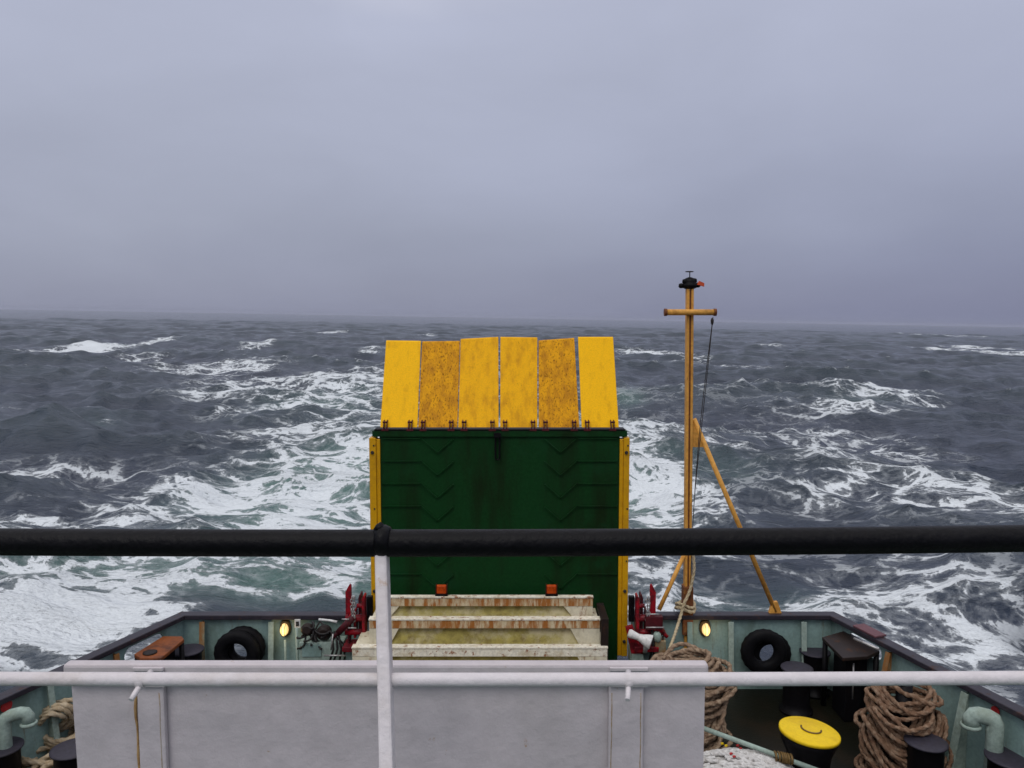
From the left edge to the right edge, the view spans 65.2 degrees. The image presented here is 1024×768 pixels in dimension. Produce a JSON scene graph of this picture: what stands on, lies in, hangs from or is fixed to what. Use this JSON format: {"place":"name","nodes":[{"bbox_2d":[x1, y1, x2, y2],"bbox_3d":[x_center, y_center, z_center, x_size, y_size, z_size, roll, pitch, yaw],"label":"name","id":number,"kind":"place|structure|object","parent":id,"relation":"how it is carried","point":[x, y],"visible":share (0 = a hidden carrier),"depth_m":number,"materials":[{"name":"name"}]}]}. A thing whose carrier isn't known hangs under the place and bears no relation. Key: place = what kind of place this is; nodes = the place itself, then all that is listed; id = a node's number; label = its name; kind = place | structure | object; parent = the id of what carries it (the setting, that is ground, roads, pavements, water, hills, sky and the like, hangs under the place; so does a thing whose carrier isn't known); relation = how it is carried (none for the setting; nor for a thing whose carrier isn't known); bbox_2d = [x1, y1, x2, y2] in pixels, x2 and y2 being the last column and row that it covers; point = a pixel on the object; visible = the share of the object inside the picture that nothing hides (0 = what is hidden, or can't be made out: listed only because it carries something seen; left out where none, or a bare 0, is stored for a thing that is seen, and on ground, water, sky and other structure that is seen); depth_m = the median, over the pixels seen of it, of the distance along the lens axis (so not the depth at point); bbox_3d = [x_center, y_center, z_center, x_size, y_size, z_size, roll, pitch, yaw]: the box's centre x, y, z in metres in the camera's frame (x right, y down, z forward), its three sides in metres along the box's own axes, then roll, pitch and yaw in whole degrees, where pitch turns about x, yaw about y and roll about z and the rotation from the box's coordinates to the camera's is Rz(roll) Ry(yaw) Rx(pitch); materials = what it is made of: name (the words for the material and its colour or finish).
{"place":"outdoors","nodes":[
{"label":"outdoors","id":0,"kind":"place"},
{"bbox_2d":[0,309,1023,706],"bbox_3d":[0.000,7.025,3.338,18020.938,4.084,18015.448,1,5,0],"label":"sea","id":1,"kind":"structure","parent":0,"point":[118,419],"depth_m":42.32,"materials":[{"name":"liquid"}]},
{"bbox_2d":[0,611,1023,767],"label":"ship stern","id":2,"kind":"object","parent":1,"relation":"on","point":[730,631],"visible":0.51,"depth_m":11.53,"materials":[{"name":"paint"}]},
{"bbox_2d":[213,630,259,659],"bbox_3d":[-3.921,3.836,11.407,0.660,0.660,0.144,0,5,0],"label":"tyre","id":3,"kind":"object","parent":2,"relation":"attached to","point":[247,642],"visible":0.68,"depth_m":11.34,"materials":[{"name":"rubber"}]},
{"bbox_2d":[227,626,265,659],"bbox_3d":[-3.878,3.806,11.555,0.641,0.641,0.140,0,5,0],"label":"tyre","id":4,"kind":"object","parent":2,"relation":"attached to","point":[255,634],"visible":0.44,"depth_m":11.50,"materials":[{"name":"rubber"}]},
{"bbox_2d":[280,620,291,636],"bbox_3d":[-3.288,3.547,11.552,0.170,0.265,0.163,0,5,0],"label":"bulkhead lamp","id":5,"kind":"object","parent":2,"relation":"attached to","point":[285,628],"visible":1,"depth_m":11.55,"materials":[{"name":"yellow glass"}]},
{"bbox_2d":[294,619,300,627],"bbox_3d":[-3.083,3.445,11.497,0.084,0.130,0.020,0,5,0],"label":"notice plate","id":6,"kind":"object","parent":2,"relation":"attached to","point":[297,623],"visible":1,"depth_m":11.49,"materials":[{"name":"grey plastic"}]},
{"bbox_2d":[369,337,629,659],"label":"loading ramp","id":7,"kind":"structure","parent":2,"relation":"attached to","point":[478,467],"depth_m":11.46,"materials":[{"name":"green paint"}]},
{"bbox_2d":[699,620,710,637],"bbox_3d":[2.802,3.547,11.552,0.170,0.265,0.163,0,5,0],"label":"bulkhead lamp","id":8,"kind":"object","parent":2,"relation":"attached to","point":[704,628],"visible":1,"depth_m":11.55,"materials":[{"name":"yellow glass"}]},
{"bbox_2d":[657,289,780,647],"bbox_3d":[2.974,1.313,11.458,1.869,5.313,0.294,-1,5,-8],"label":"signal mast","id":9,"kind":"object","parent":2,"relation":"attached to","point":[691,424],"visible":0.79,"depth_m":11.41,"materials":[{"name":"paint"}]},
{"bbox_2d":[668,556,695,647],"bbox_3d":[2.353,2.988,11.040,0.320,1.102,1.448,1,5,16],"label":"mooring line","id":10,"kind":"object","parent":9,"relation":"attached to","point":[681,607],"visible":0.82,"depth_m":11.39,"materials":[{"name":"beige fabric"}]},
{"bbox_2d":[678,271,703,289],"bbox_3d":[2.511,-1.455,11.238,0.349,0.259,0.229,0,5,0],"label":"masthead lantern","id":11,"kind":"object","parent":9,"relation":"on","point":[689,282],"visible":0.99,"depth_m":11.17,"materials":[{"name":"black paint"}]},
{"bbox_2d":[690,318,713,596],"bbox_3d":[2.686,1.085,11.329,0.266,4.053,0.047,0,5,0],"label":"halyard","id":12,"kind":"object","parent":9,"relation":"hanging from","point":[712,320],"visible":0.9,"depth_m":11.27,"materials":[{"name":"fabric"}]},
{"bbox_2d":[740,629,786,671],"bbox_3d":[3.585,3.814,11.405,0.660,0.660,0.144,0,5,0],"label":"tyre","id":13,"kind":"object","parent":2,"relation":"attached to","point":[753,640],"visible":0.94,"depth_m":11.34,"materials":[{"name":"rubber"}]},
{"bbox_2d":[754,635,791,671],"bbox_3d":[3.714,3.895,11.562,0.641,0.641,0.140,0,5,0],"label":"tyre","id":14,"kind":"object","parent":2,"relation":"attached to","point":[758,648],"visible":0.27,"depth_m":11.49,"materials":[{"name":"rubber"}]},
{"bbox_2d":[0,0,1023,326],"label":"sky","id":15,"kind":"structure","parent":0,"point":[808,161],"materials":[{"name":"grey"}]},
{"bbox_2d":[720,689,870,767],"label":"aft deck","id":16,"kind":"structure","parent":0,"point":[754,716],"depth_m":10.74,"materials":[{"name":"paint"}]},
{"bbox_2d":[0,736,24,767],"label":"bollard","id":17,"kind":"object","parent":16,"relation":"on","point":[10,757],"visible":0.81,"depth_m":8.92,"materials":[{"name":"black metal"}]},
{"bbox_2d":[0,706,37,749],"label":"gooseneck vent","id":18,"kind":"object","parent":16,"relation":"on","point":[26,716],"visible":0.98,"depth_m":8.94,"materials":[{"name":"teal metal"}]},
{"bbox_2d":[21,697,74,767],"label":"rope coil","id":19,"kind":"object","parent":16,"relation":"on","point":[59,707],"visible":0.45,"depth_m":9.55,"materials":[{"name":"beige fabric"}]},
{"bbox_2d":[49,738,76,767],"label":"bollard","id":20,"kind":"object","parent":16,"relation":"on","point":[63,754],"visible":0.56,"depth_m":8.81,"materials":[{"name":"black metal"}]},
{"bbox_2d":[134,636,184,659],"bbox_3d":[-4.751,4.025,10.821,0.472,1.016,0.722,0,5,0],"label":"fairlead","id":21,"kind":"object","parent":16,"relation":"on","point":[163,648],"visible":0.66,"depth_m":10.79,"materials":[{"name":"orange paint"}]},
{"bbox_2d":[175,643,203,659],"bbox_3d":[-4.563,4.112,11.299,0.448,0.764,0.448,0,5,0],"label":"bollard","id":22,"kind":"object","parent":16,"relation":"on","point":[192,651],"visible":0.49,"depth_m":11.21,"materials":[{"name":"black metal"}]},
{"bbox_2d":[284,627,298,659],"bbox_3d":[-3.175,3.978,11.516,0.260,0.996,0.040,2,5,25],"label":"vent pipe","id":23,"kind":"object","parent":16,"relation":"on","point":[297,646],"visible":0.31,"depth_m":11.45,"materials":[{"name":"metal"}]},
{"bbox_2d":[296,618,346,659],"bbox_3d":[-2.685,3.889,11.365,0.734,1.198,0.392,0,5,0],"label":"hydraulic station","id":24,"kind":"object","parent":16,"relation":"on","point":[320,643],"visible":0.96,"depth_m":11.29,"materials":[{"name":"teal paint"}]},
{"bbox_2d":[302,645,320,656],"bbox_3d":[-2.828,3.765,11.293,0.269,0.176,0.015,0,5,0],"label":"cabinet door","id":25,"kind":"structure","parent":24,"relation":"in","point":[307,651],"depth_m":11.29,"materials":[{"name":"teal paint"}]},
{"bbox_2d":[333,584,372,659],"bbox_3d":[-2.241,3.649,11.301,0.536,1.687,0.360,0,5,0],"label":"ramp lock","id":26,"kind":"object","parent":16,"relation":"on","point":[362,611],"visible":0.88,"depth_m":11.23,"materials":[{"name":"red paint"}]},
{"bbox_2d":[351,595,608,659],"bbox_3d":[-0.424,3.725,10.675,3.422,1.638,1.260,0,5,0],"label":"stepped casing","id":27,"kind":"object","parent":16,"relation":"on","point":[501,627],"visible":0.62,"depth_m":10.81,"materials":[{"name":"beige paint"}]},
{"bbox_2d":[435,583,447,595],"bbox_3d":[-0.960,2.806,10.900,0.170,0.156,0.070,0,5,0],"label":"warning lamp","id":28,"kind":"object","parent":27,"relation":"on","point":[441,590],"visible":1,"depth_m":10.88,"materials":[{"name":"orange plastic"}]},
{"bbox_2d":[545,585,557,595],"bbox_3d":[0.538,2.806,10.900,0.170,0.156,0.070,0,5,0],"label":"warning lamp","id":29,"kind":"object","parent":27,"relation":"on","point":[551,590],"visible":1,"depth_m":10.88,"materials":[{"name":"red paint"}]},
{"bbox_2d":[625,584,668,659],"bbox_3d":[1.888,3.649,11.301,0.606,1.687,0.360,0,5,0],"label":"ramp lock","id":30,"kind":"object","parent":16,"relation":"on","point":[651,619],"visible":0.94,"depth_m":11.20,"materials":[{"name":"red paint"}]},
{"bbox_2d":[627,629,653,652],"bbox_3d":[1.776,3.557,11.022,0.361,0.348,0.228,2,5,26],"label":"deck horn","id":31,"kind":"object","parent":30,"relation":"attached to","point":[645,640],"visible":1,"depth_m":10.95,"materials":[{"name":"white plastic"}]},
{"bbox_2d":[648,630,665,659],"bbox_3d":[2.032,3.663,11.200,0.280,0.532,0.185,0,5,0],"label":"valve unit","id":32,"kind":"object","parent":30,"relation":"attached to","point":[658,640],"visible":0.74,"depth_m":11.14,"materials":[{"name":"teal paint"}]},
{"bbox_2d":[650,642,736,750],"bbox_3d":[2.261,3.989,10.146,1.243,1.202,0.912,0,5,0],"label":"rope bundle","id":33,"kind":"object","parent":16,"relation":"on","point":[717,698],"visible":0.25,"depth_m":9.95,"materials":[{"name":"brown fabric"}]},
{"bbox_2d":[703,742,793,767],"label":"white rope heap","id":34,"kind":"object","parent":16,"relation":"on","point":[734,757],"visible":0.77,"depth_m":8.98,"materials":[{"name":"fabric"}]},
{"bbox_2d":[704,726,816,767],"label":"teal bar","id":35,"kind":"object","parent":34,"relation":"on","point":[784,757],"visible":0.99,"depth_m":9.06,"materials":[{"name":"paint"}]},
{"bbox_2d":[779,661,813,717],"bbox_3d":[3.922,4.204,11.034,0.448,0.624,0.448,0,5,0],"label":"bollard","id":36,"kind":"object","parent":16,"relation":"on","point":[795,701],"visible":0.77,"depth_m":10.91,"materials":[{"name":"black metal"}]},
{"bbox_2d":[778,716,840,767],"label":"capstan","id":37,"kind":"object","parent":16,"relation":"on","point":[812,742],"visible":0.96,"depth_m":9.05,"materials":[{"name":"black paint"}]},
{"bbox_2d":[799,648,830,698],"bbox_3d":[4.376,4.159,11.579,0.448,0.624,0.448,0,5,0],"label":"bollard","id":38,"kind":"object","parent":16,"relation":"on","point":[812,657],"visible":0.52,"depth_m":11.42,"materials":[{"name":"black metal"}]},
{"bbox_2d":[821,631,879,721],"bbox_3d":[4.628,3.916,10.855,0.594,1.229,1.206,0,5,0],"label":"fairlead","id":39,"kind":"object","parent":16,"relation":"on","point":[852,653],"visible":0.71,"depth_m":10.76,"materials":[{"name":"black metal"}]},
{"bbox_2d":[854,685,953,767],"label":"rope heap","id":40,"kind":"object","parent":16,"relation":"on","point":[890,721],"visible":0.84,"depth_m":9.32,"materials":[{"name":"brown fabric"}]},
{"bbox_2d":[903,734,948,767],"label":"bollard","id":41,"kind":"object","parent":16,"relation":"on","point":[928,751],"visible":0.89,"depth_m":8.99,"materials":[{"name":"black metal"}]},
{"bbox_2d":[960,706,1004,767],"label":"gooseneck vent","id":42,"kind":"object","parent":16,"relation":"on","point":[973,719],"visible":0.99,"depth_m":8.87,"materials":[{"name":"teal metal"}]},
{"bbox_2d":[984,747,1023,767],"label":"bollard","id":43,"kind":"object","parent":16,"relation":"on","point":[1007,758],"visible":0.77,"depth_m":8.73,"materials":[{"name":"black metal"}]},
{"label":"upper deck","id":44,"kind":"structure","parent":0,"visible":0},
{"bbox_2d":[63,660,707,767],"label":"steel screen","id":45,"kind":"object","parent":44,"relation":"on","point":[337,727],"visible":0.84,"depth_m":1.66,"materials":[{"name":"white paint"}]},
{"bbox_2d":[0,522,1023,767],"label":"guard railing","id":46,"kind":"object","parent":44,"relation":"on","point":[380,542],"visible":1,"depth_m":1.50,"materials":[{"name":"black metal"}]}
]}

